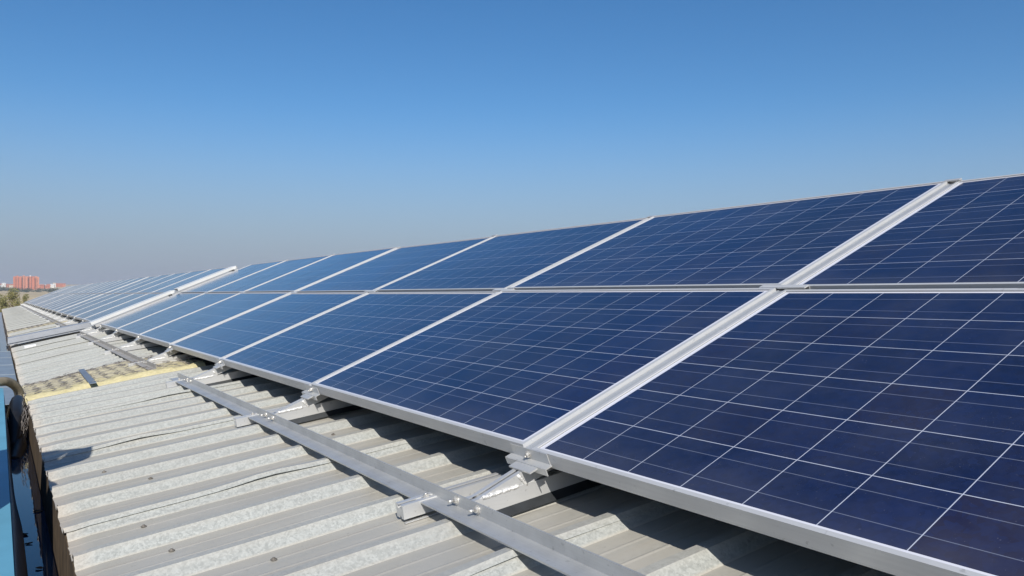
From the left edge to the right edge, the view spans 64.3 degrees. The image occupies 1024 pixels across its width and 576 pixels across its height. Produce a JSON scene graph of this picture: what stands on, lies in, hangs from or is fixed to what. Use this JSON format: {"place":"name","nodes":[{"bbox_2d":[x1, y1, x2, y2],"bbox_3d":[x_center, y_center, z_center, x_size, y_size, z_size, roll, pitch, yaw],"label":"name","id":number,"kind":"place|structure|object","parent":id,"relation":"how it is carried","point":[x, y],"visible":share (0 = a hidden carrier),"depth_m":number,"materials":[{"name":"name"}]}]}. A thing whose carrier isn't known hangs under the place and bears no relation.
{"place":"outdoors","nodes":[
{"label":"outdoors","id":0,"kind":"place"},
{"bbox_2d":[0,285,71,306],"bbox_3d":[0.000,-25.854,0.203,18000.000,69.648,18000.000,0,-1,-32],"label":"ground","id":1,"kind":"structure","parent":0,"point":[33,295],"depth_m":1458.51,"materials":[{"name":"beige soil"}]},
{"bbox_2d":[0,294,8,311],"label":"poplar tree","id":2,"kind":"object","parent":1,"relation":"on","point":[2,302],"visible":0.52,"depth_m":194.68,"materials":[{"name":"green plant"}]},
{"bbox_2d":[4,288,22,307],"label":"poplar tree","id":3,"kind":"object","parent":1,"relation":"on","point":[12,296],"visible":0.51,"depth_m":212.99,"materials":[{"name":"green plant"}]},
{"bbox_2d":[13,276,20,289],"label":"apartment tower","id":4,"kind":"structure","parent":1,"relation":"on","point":[16,282],"depth_m":2052.12,"materials":[{"name":"red brick"}]},
{"bbox_2d":[20,276,27,289],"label":"apartment tower","id":5,"kind":"structure","parent":1,"relation":"on","point":[24,281],"depth_m":2063.29,"materials":[{"name":"brick"}]},
{"bbox_2d":[22,294,29,302],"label":"poplar tree","id":6,"kind":"object","parent":1,"relation":"on","point":[25,299],"visible":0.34,"depth_m":283.05,"materials":[{"name":"green plant"}]},
{"bbox_2d":[0,285,58,291],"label":"tree belt","id":7,"kind":"object","parent":1,"relation":"on","point":[2,288],"visible":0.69,"depth_m":1769.86,"materials":[{"name":"plant"}]},
{"bbox_2d":[27,275,34,289],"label":"apartment tower","id":8,"kind":"structure","parent":1,"relation":"on","point":[31,282],"depth_m":2074.64,"materials":[{"name":"red brick"}]},
{"bbox_2d":[35,276,38,289],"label":"apartment tower","id":9,"kind":"structure","parent":1,"relation":"on","point":[36,282],"depth_m":2083.71,"materials":[{"name":"brick"}]},
{"bbox_2d":[0,306,894,575],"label":"industrial building","id":10,"kind":"structure","parent":1,"relation":"on","point":[152,475],"depth_m":2.35,"materials":[{"name":"grey metal"}]},
{"bbox_2d":[0,351,10,356],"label":"cover plate","id":11,"kind":"object","parent":10,"relation":"on","point":[5,353],"visible":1,"depth_m":10.55,"materials":[{"name":"grey metal"}]},
{"bbox_2d":[0,357,12,364],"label":"cover plate","id":12,"kind":"object","parent":10,"relation":"on","point":[5,360],"visible":1,"depth_m":9.61,"materials":[{"name":"grey metal"}]},
{"bbox_2d":[0,386,13,404],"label":"cover plate","id":13,"kind":"object","parent":10,"relation":"on","point":[8,393],"depth_m":6.34,"materials":[{"name":"grey metal"}]},
{"bbox_2d":[0,364,14,373],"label":"cover plate","id":14,"kind":"object","parent":10,"relation":"on","point":[7,369],"visible":1,"depth_m":8.45,"materials":[{"name":"metal"}]},
{"bbox_2d":[0,374,16,386],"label":"cover plate","id":15,"kind":"object","parent":10,"relation":"on","point":[12,376],"visible":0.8,"depth_m":7.74,"materials":[{"name":"metal"}]},
{"bbox_2d":[0,377,24,413],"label":"hose","id":16,"kind":"object","parent":10,"relation":"on","point":[15,386],"visible":0.71,"depth_m":5.56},
{"bbox_2d":[20,396,29,437],"bbox_3d":[-2.999,0.813,5.005,0.064,0.234,0.882,0,-1,-32],"label":"wire netting","id":17,"kind":"object","parent":10,"relation":"hanging from","point":[24,421],"visible":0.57,"depth_m":4.84,"materials":[{"name":"grey metal"}]},
{"bbox_2d":[0,312,57,575],"bbox_3d":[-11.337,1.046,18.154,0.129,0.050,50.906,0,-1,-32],"label":"wall","id":18,"kind":"structure","parent":10,"relation":"in","point":[38,550],"depth_m":3.28,"materials":[{"name":"blue metal"}]},
{"bbox_2d":[6,395,23,447],"bbox_3d":[-3.080,0.835,5.053,0.106,0.308,1.148,0,-1,-32],"label":"hose","id":19,"kind":"object","parent":18,"relation":"in","point":[15,410],"visible":0.69,"depth_m":4.81,"materials":[{"name":"black rubber"}]},
{"bbox_2d":[5,417,26,458],"bbox_3d":[-3.035,0.911,4.984,0.119,0.150,1.463,0,-1,-32],"label":"hose","id":20,"kind":"object","parent":18,"relation":"on","point":[18,448],"visible":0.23,"depth_m":4.54,"materials":[{"name":"black rubber"}]},
{"bbox_2d":[7,321,66,333],"bbox_3d":[-9.121,0.744,15.761,1.092,0.261,1.084,0,-1,-32],"label":"insulation foam","id":21,"kind":"object","parent":10,"relation":"on","point":[48,323],"visible":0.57,"depth_m":15.31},
{"bbox_2d":[6,324,47,335],"bbox_3d":[-9.279,0.776,15.636,0.723,0.220,1.182,0,-1,-32],"label":"wire netting","id":22,"kind":"object","parent":21,"relation":"on","point":[24,329],"visible":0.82,"depth_m":15.52,"materials":[{"name":"grey metal"}]},
{"bbox_2d":[7,321,90,345],"bbox_3d":[-6.495,0.644,11.459,1.010,0.329,0.346,0,-1,-32],"label":"roof cable tray","id":23,"kind":"object","parent":10,"relation":"on","point":[42,334],"visible":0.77,"depth_m":11.32,"materials":[{"name":"metal"}]},
{"bbox_2d":[45,293,97,315],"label":"panel bracket","id":24,"kind":"object","parent":10,"relation":"on","point":[50,314],"visible":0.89,"depth_m":19.82,"materials":[{"name":"metal"}]},
{"bbox_2d":[53,294,101,311],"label":"solar panel","id":25,"kind":"object","parent":24,"relation":"attached to","point":[74,303],"visible":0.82,"depth_m":19.33,"materials":[{"name":"blue glass"}]},
{"bbox_2d":[91,278,135,293],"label":"solar panel","id":26,"kind":"object","parent":24,"relation":"attached to","point":[114,285],"visible":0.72,"depth_m":21.40,"materials":[{"name":"blue glass"}]},
{"bbox_2d":[98,277,146,293],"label":"solar panel","id":27,"kind":"object","parent":24,"relation":"attached to","point":[122,285],"visible":0.74,"depth_m":19.89,"materials":[{"name":"blue glass"}]},
{"bbox_2d":[63,317,81,324],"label":"panel bracket","id":28,"kind":"object","parent":10,"relation":"on","point":[70,322],"visible":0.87,"depth_m":14.14,"materials":[{"name":"metal"}]},
{"bbox_2d":[67,293,133,317],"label":"solar panel","id":29,"kind":"object","parent":28,"relation":"attached to","point":[96,305],"visible":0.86,"depth_m":15.14,"materials":[{"name":"blue glass"}]},
{"bbox_2d":[74,293,148,320],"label":"solar panel","id":30,"kind":"object","parent":28,"relation":"attached to","point":[107,306],"visible":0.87,"depth_m":13.71,"materials":[{"name":"blue glass"}]},
{"bbox_2d":[125,272,188,292],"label":"solar panel","id":31,"kind":"object","parent":28,"relation":"attached to","point":[154,283],"visible":0.65,"depth_m":15.69,"materials":[{"name":"blue glass"}]},
{"bbox_2d":[137,269,209,292],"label":"solar panel","id":32,"kind":"object","parent":28,"relation":"attached to","point":[170,282],"visible":0.69,"depth_m":14.24,"materials":[{"name":"blue glass"}]},
{"bbox_2d":[53,293,113,319],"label":"panel bracket","id":33,"kind":"object","parent":10,"relation":"on","point":[59,317],"visible":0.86,"depth_m":16.98,"materials":[{"name":"metal"}]},
{"bbox_2d":[57,294,109,313],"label":"solar panel","id":34,"kind":"object","parent":33,"relation":"attached to","point":[80,304],"visible":0.69,"depth_m":18.09,"materials":[{"name":"blue glass"}]},
{"bbox_2d":[62,294,118,315],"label":"solar panel","id":35,"kind":"object","parent":33,"relation":"attached to","point":[88,304],"visible":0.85,"depth_m":16.59,"materials":[{"name":"blue glass"}]},
{"bbox_2d":[114,274,171,293],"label":"solar panel","id":36,"kind":"object","parent":33,"relation":"attached to","point":[141,284],"visible":0.68,"depth_m":17.11,"materials":[{"name":"blue glass"}]},
{"bbox_2d":[49,276,149,317],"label":"panel bracket","id":37,"kind":"object","parent":10,"relation":"on","point":[54,315],"visible":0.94,"depth_m":18.41,"materials":[{"name":"metal"}]},
{"bbox_2d":[105,275,159,293],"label":"solar panel","id":38,"kind":"object","parent":37,"relation":"attached to","point":[130,285],"visible":0.64,"depth_m":18.60,"materials":[{"name":"blue glass"}]},
{"bbox_2d":[22,354,205,404],"bbox_3d":[-3.005,0.659,6.063,1.092,0.274,1.534,0,-1,-32],"label":"insulation foam","id":39,"kind":"object","parent":10,"relation":"on","point":[83,384],"visible":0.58,"depth_m":5.71,"materials":[{"name":"yellow plastic"}]},
{"bbox_2d":[23,355,151,387],"bbox_3d":[-3.334,0.653,6.616,1.083,0.226,0.516,0,-1,-32],"label":"wire netting","id":40,"kind":"object","parent":39,"relation":"on","point":[80,373],"visible":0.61,"depth_m":6.45,"materials":[{"name":"grey metal"}]},
{"bbox_2d":[23,353,199,401],"bbox_3d":[-3.061,0.758,6.146,1.170,0.477,1.478,0,-1,-32],"label":"wire netting","id":41,"kind":"object","parent":39,"relation":"on","point":[73,376],"visible":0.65,"depth_m":5.99,"materials":[{"name":"grey metal"}]},
{"bbox_2d":[78,369,96,383],"bbox_3d":[-3.083,0.634,5.907,0.042,0.014,1.440,-9,3,-30],"label":"metal strip","id":42,"kind":"object","parent":41,"relation":"on","point":[87,376],"visible":1,"depth_m":5.79,"materials":[{"name":"silver metal"}]},
{"bbox_2d":[58,273,174,321],"bbox_3d":[-7.746,0.191,16.076,2.130,0.997,0.184,0,-1,-32],"label":"panel bracket","id":43,"kind":"object","parent":10,"relation":"on","point":[67,317],"visible":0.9,"depth_m":15.57,"materials":[{"name":"metal"}]},
{"bbox_2d":[77,331,156,369],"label":"angle beam","id":44,"kind":"structure","parent":10,"relation":"on","point":[122,353],"depth_m":7.35,"materials":[{"name":"metal"}]},
{"bbox_2d":[89,290,174,324],"bbox_3d":[-5.208,0.261,11.179,1.046,0.468,0.380,0,-1,-32],"label":"panel cable tray","id":45,"kind":"object","parent":10,"relation":"on","point":[138,304],"visible":1,"depth_m":11.09,"materials":[{"name":"white paint"}]},
{"bbox_2d":[87,293,177,335],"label":"panel bracket","id":46,"kind":"object","parent":10,"relation":"on","point":[98,331],"visible":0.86,"depth_m":10.55,"materials":[{"name":"metal"}]},
{"bbox_2d":[181,260,285,292],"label":"solar panel","id":47,"kind":"object","parent":46,"relation":"attached to","point":[225,279],"visible":0.68,"depth_m":10.59,"materials":[{"name":"blue glass"}]},
{"bbox_2d":[81,266,237,332],"bbox_3d":[-5.058,0.159,11.813,2.130,0.997,0.184,0,-1,-32],"label":"panel bracket","id":48,"kind":"object","parent":10,"relation":"on","point":[90,328],"visible":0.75,"depth_m":11.63,"materials":[{"name":"metal"}]},
{"bbox_2d":[83,293,160,321],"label":"solar panel","id":49,"kind":"object","parent":48,"relation":"attached to","point":[119,307],"visible":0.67,"depth_m":12.49,"materials":[{"name":"blue glass"}]},
{"bbox_2d":[151,267,227,292],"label":"solar panel","id":50,"kind":"object","parent":48,"relation":"attached to","point":[186,281],"visible":0.53,"depth_m":13.00,"materials":[{"name":"blue glass"}]},
{"bbox_2d":[165,377,191,387],"bbox_3d":[-1.953,0.570,4.984,0.302,0.085,0.051,0,-1,-32],"label":"rail stub","id":51,"kind":"object","parent":10,"relation":"on","point":[169,384],"visible":0.27,"depth_m":4.91,"materials":[{"name":"metal"}]},
{"bbox_2d":[99,259,287,342],"bbox_3d":[-3.681,0.136,9.631,2.130,0.997,0.184,0,-1,-32],"label":"panel bracket","id":52,"kind":"object","parent":10,"relation":"on","point":[110,338],"visible":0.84,"depth_m":9.13,"materials":[{"name":"metal"}]},
{"bbox_2d":[101,293,203,330],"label":"solar panel","id":53,"kind":"object","parent":52,"relation":"attached to","point":[140,313],"visible":0.86,"depth_m":10.07,"materials":[{"name":"blue glass"}]},
{"bbox_2d":[117,293,238,337],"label":"solar panel","id":54,"kind":"object","parent":52,"relation":"attached to","point":[162,317],"visible":0.86,"depth_m":8.63,"materials":[{"name":"blue glass"}]},
{"bbox_2d":[209,255,330,292],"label":"solar panel","id":55,"kind":"object","parent":52,"relation":"attached to","point":[264,276],"visible":0.69,"depth_m":9.16,"materials":[{"name":"blue glass"}]},
{"bbox_2d":[174,266,236,290],"bbox_3d":[-4.397,-0.139,11.693,0.806,0.367,0.380,0,-1,-32],"label":"panel cable tray","id":56,"kind":"object","parent":10,"relation":"on","point":[202,279],"visible":0.96,"depth_m":11.61,"materials":[{"name":"white paint"}]},
{"bbox_2d":[120,254,333,351],"bbox_3d":[-2.785,0.125,8.210,2.130,0.997,0.184,0,-1,-32],"label":"panel bracket","id":57,"kind":"object","parent":10,"relation":"on","point":[132,346],"visible":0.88,"depth_m":7.71,"materials":[{"name":"metal"}]},
{"bbox_2d":[139,292,290,346],"bbox_3d":[-2.691,0.257,7.280,1.032,0.040,1.645,-26,13,-30],"label":"solar panel","id":58,"kind":"object","parent":57,"relation":"attached to","point":[186,326],"visible":0.86,"depth_m":7.16,"materials":[{"name":"blue glass"}]},
{"bbox_2d":[234,407,282,426],"bbox_3d":[-1.054,0.558,3.558,0.302,0.085,0.051,0,-1,-32],"label":"rail stub","id":59,"kind":"object","parent":10,"relation":"on","point":[244,420],"visible":0.38,"depth_m":3.49,"materials":[{"name":"metal"}]},
{"bbox_2d":[147,246,400,363],"bbox_3d":[-1.889,0.120,6.789,2.130,0.997,0.184,0,-1,-32],"label":"panel bracket","id":60,"kind":"object","parent":10,"relation":"on","point":[165,356],"visible":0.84,"depth_m":6.29,"materials":[{"name":"metal"}]},
{"bbox_2d":[245,247,396,291],"bbox_3d":[-1.864,-0.150,7.805,1.032,0.040,1.645,-26,13,-30],"label":"solar panel","id":61,"kind":"object","parent":60,"relation":"attached to","point":[311,274],"visible":0.7,"depth_m":7.69,"materials":[{"name":"blue glass"}]},
{"bbox_2d":[192,234,497,385],"bbox_3d":[-0.993,0.106,5.368,2.130,0.997,0.184,0,-1,-32],"label":"panel bracket","id":62,"kind":"object","parent":10,"relation":"on","point":[212,376],"visible":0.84,"depth_m":4.88,"materials":[{"name":"metal"}]},
{"bbox_2d":[170,292,367,362],"bbox_3d":[-1.793,0.251,5.860,1.032,0.040,1.645,-26,13,-30],"label":"solar panel","id":63,"kind":"object","parent":62,"relation":"attached to","point":[243,330],"visible":0.82,"depth_m":5.73,"materials":[{"name":"blue glass"}]},
{"bbox_2d":[221,291,498,389],"bbox_3d":[-0.897,0.239,4.439,1.032,0.040,1.645,-26,13,-30],"label":"solar panel","id":64,"kind":"object","parent":62,"relation":"attached to","point":[320,346],"visible":0.77,"depth_m":4.27,"materials":[{"name":"blue glass"}]},
{"bbox_2d":[295,236,493,292],"bbox_3d":[-0.966,-0.157,6.385,1.032,0.040,1.645,-26,13,-30],"label":"solar panel","id":65,"kind":"object","parent":62,"relation":"attached to","point":[385,268],"visible":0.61,"depth_m":6.28,"materials":[{"name":"blue glass"}]},
{"bbox_2d":[375,217,649,291],"bbox_3d":[-0.071,-0.171,4.963,1.032,0.040,1.645,-26,13,-30],"label":"solar panel","id":66,"kind":"object","parent":62,"relation":"attached to","point":[504,261],"visible":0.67,"depth_m":4.81,"materials":[{"name":"blue glass"}]},
{"bbox_2d":[396,472,501,523],"bbox_3d":[-0.155,0.547,2.132,0.302,0.085,0.051,0,-1,-32],"label":"rail stub","id":67,"kind":"object","parent":10,"relation":"on","point":[409,508],"visible":0.55,"depth_m":2.09,"materials":[{"name":"metal"}]},
{"bbox_2d":[170,373,645,575],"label":"angle beam","id":68,"kind":"structure","parent":67,"relation":"on","point":[564,557],"depth_m":2.00,"materials":[{"name":"metal"}]},
{"bbox_2d":[271,215,655,423],"bbox_3d":[-0.097,0.089,3.947,2.130,0.988,0.184,0,-1,-32],"label":"panel bracket","id":69,"kind":"object","parent":10,"relation":"on","point":[310,405],"visible":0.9,"depth_m":3.45,"materials":[{"name":"metal"}]},
{"bbox_2d":[466,178,961,515],"bbox_3d":[0.799,0.076,2.526,2.130,0.988,0.184,0,-1,-32],"label":"panel bracket","id":70,"kind":"object","parent":10,"relation":"on","point":[531,479],"visible":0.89,"depth_m":2.06,"materials":[{"name":"metal"}]},
{"bbox_2d":[311,288,775,452],"bbox_3d":[-0.003,0.221,3.017,1.032,0.040,1.645,-26,13,-30],"label":"solar panel","id":71,"kind":"object","parent":70,"relation":"attached to","point":[503,370],"visible":0.86,"depth_m":2.75,"materials":[{"name":"blue glass"}]},
{"bbox_2d":[507,181,948,289],"bbox_3d":[0.824,-0.186,3.541,1.032,0.040,1.645,-26,13,-30],"label":"solar panel","id":72,"kind":"object","parent":70,"relation":"attached to","point":[782,242],"visible":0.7,"depth_m":3.32,"materials":[{"name":"blue glass"}]},
{"bbox_2d":[532,288,1023,575],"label":"solar panel","id":73,"kind":"object","parent":70,"relation":"attached to","point":[882,430],"visible":0.95,"depth_m":1.67,"materials":[{"name":"blue glass"}]},
{"bbox_2d":[793,173,1023,288],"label":"solar panel","id":74,"kind":"object","parent":70,"relation":"on","point":[969,233],"visible":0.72,"depth_m":2.49,"materials":[{"name":"blue glass"}]},
{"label":"panel bracket","id":75,"kind":"object","parent":10,"relation":"on","visible":0},
{"bbox_2d":[46,294,86,309],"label":"solar panel","id":76,"kind":"object","parent":75,"relation":"attached to","point":[48,308],"visible":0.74,"depth_m":22.36,"materials":[{"name":"blue glass"}]},
{"bbox_2d":[49,294,93,310],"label":"solar panel","id":77,"kind":"object","parent":75,"relation":"attached to","point":[69,302],"visible":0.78,"depth_m":20.84,"materials":[{"name":"blue glass"}]},
{"bbox_3d":[-6.900,0.643,12.828,0.302,0.085,0.051,0,-1,-32],"label":"rail stub","id":78,"kind":"object","parent":10,"relation":"on","visible":0},
{"bbox_2d":[22,305,66,326],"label":"angle beam","id":79,"kind":"structure","parent":78,"relation":"on","point":[53,320],"depth_m":17.76,"materials":[{"name":"metal"}]},
{"bbox_2d":[0,0,1023,284],"label":"sky","id":80,"kind":"structure","parent":0,"point":[139,138],"materials":[{"name":"blue"}]},
{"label":"panel bracket","id":81,"kind":"object","parent":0,"visible":0},
{"bbox_2d":[43,294,81,308],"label":"solar panel","id":82,"kind":"object","parent":81,"relation":"attached to","point":[61,301],"visible":0.67,"depth_m":23.74,"materials":[{"name":"blue glass"}]},
{"bbox_2d":[80,280,119,293],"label":"solar panel","id":83,"kind":"object","parent":81,"relation":"on","point":[100,286],"visible":0.68,"depth_m":24.24,"materials":[{"name":"blue glass"}]},
{"bbox_2d":[85,279,127,293],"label":"solar panel","id":84,"kind":"object","parent":81,"relation":"on","point":[106,286],"visible":0.6,"depth_m":22.87,"materials":[{"name":"blue glass"}]},
{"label":"panel bracket","id":85,"kind":"object","parent":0,"visible":0},
{"bbox_2d":[38,294,72,306],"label":"solar panel","id":86,"kind":"object","parent":85,"relation":"attached to","point":[55,300],"visible":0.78,"depth_m":26.53,"materials":[{"name":"blue glass"}]},
{"bbox_2d":[41,294,77,307],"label":"solar panel","id":87,"kind":"object","parent":85,"relation":"attached to","point":[58,300],"visible":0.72,"depth_m":25.16,"materials":[{"name":"blue glass"}]},
{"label":"panel bracket","id":88,"kind":"object","parent":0,"visible":0},
{"bbox_2d":[76,281,111,293],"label":"solar panel","id":89,"kind":"object","parent":88,"relation":"on","point":[93,287],"visible":0.64,"depth_m":25.68,"materials":[{"name":"blue glass"}]},
{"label":"panel bracket","id":90,"kind":"object","parent":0,"visible":0},
{"bbox_2d":[72,281,107,293],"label":"solar panel","id":91,"kind":"object","parent":90,"relation":"on","point":[89,287],"visible":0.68,"depth_m":27.05,"materials":[{"name":"blue glass"}]},
{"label":"panel bracket","id":92,"kind":"object","parent":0,"visible":0},
{"bbox_2d":[36,294,68,306],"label":"solar panel","id":93,"kind":"object","parent":92,"relation":"attached to","point":[52,300],"visible":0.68,"depth_m":28.03,"materials":[{"name":"blue glass"}]},
{"bbox_2d":[68,282,100,293],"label":"solar panel","id":94,"kind":"object","parent":92,"relation":"on","point":[84,288],"visible":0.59,"depth_m":28.56,"materials":[{"name":"blue glass"}]},
{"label":"panel bracket","id":95,"kind":"object","parent":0,"visible":0},
{"bbox_2d":[35,294,65,306],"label":"solar panel","id":96,"kind":"object","parent":95,"relation":"attached to","point":[49,299],"visible":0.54,"depth_m":29.55,"materials":[{"name":"blue glass"}]},
{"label":"panel bracket","id":97,"kind":"object","parent":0,"visible":0},
{"bbox_2d":[33,294,62,305],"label":"solar panel","id":98,"kind":"object","parent":97,"relation":"attached to","point":[47,299],"visible":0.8,"depth_m":30.66,"materials":[{"name":"blue glass"}]},
{"bbox_2d":[62,283,92,293],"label":"solar panel","id":99,"kind":"object","parent":97,"relation":"on","point":[77,288],"visible":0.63,"depth_m":31.24,"materials":[{"name":"blue glass"}]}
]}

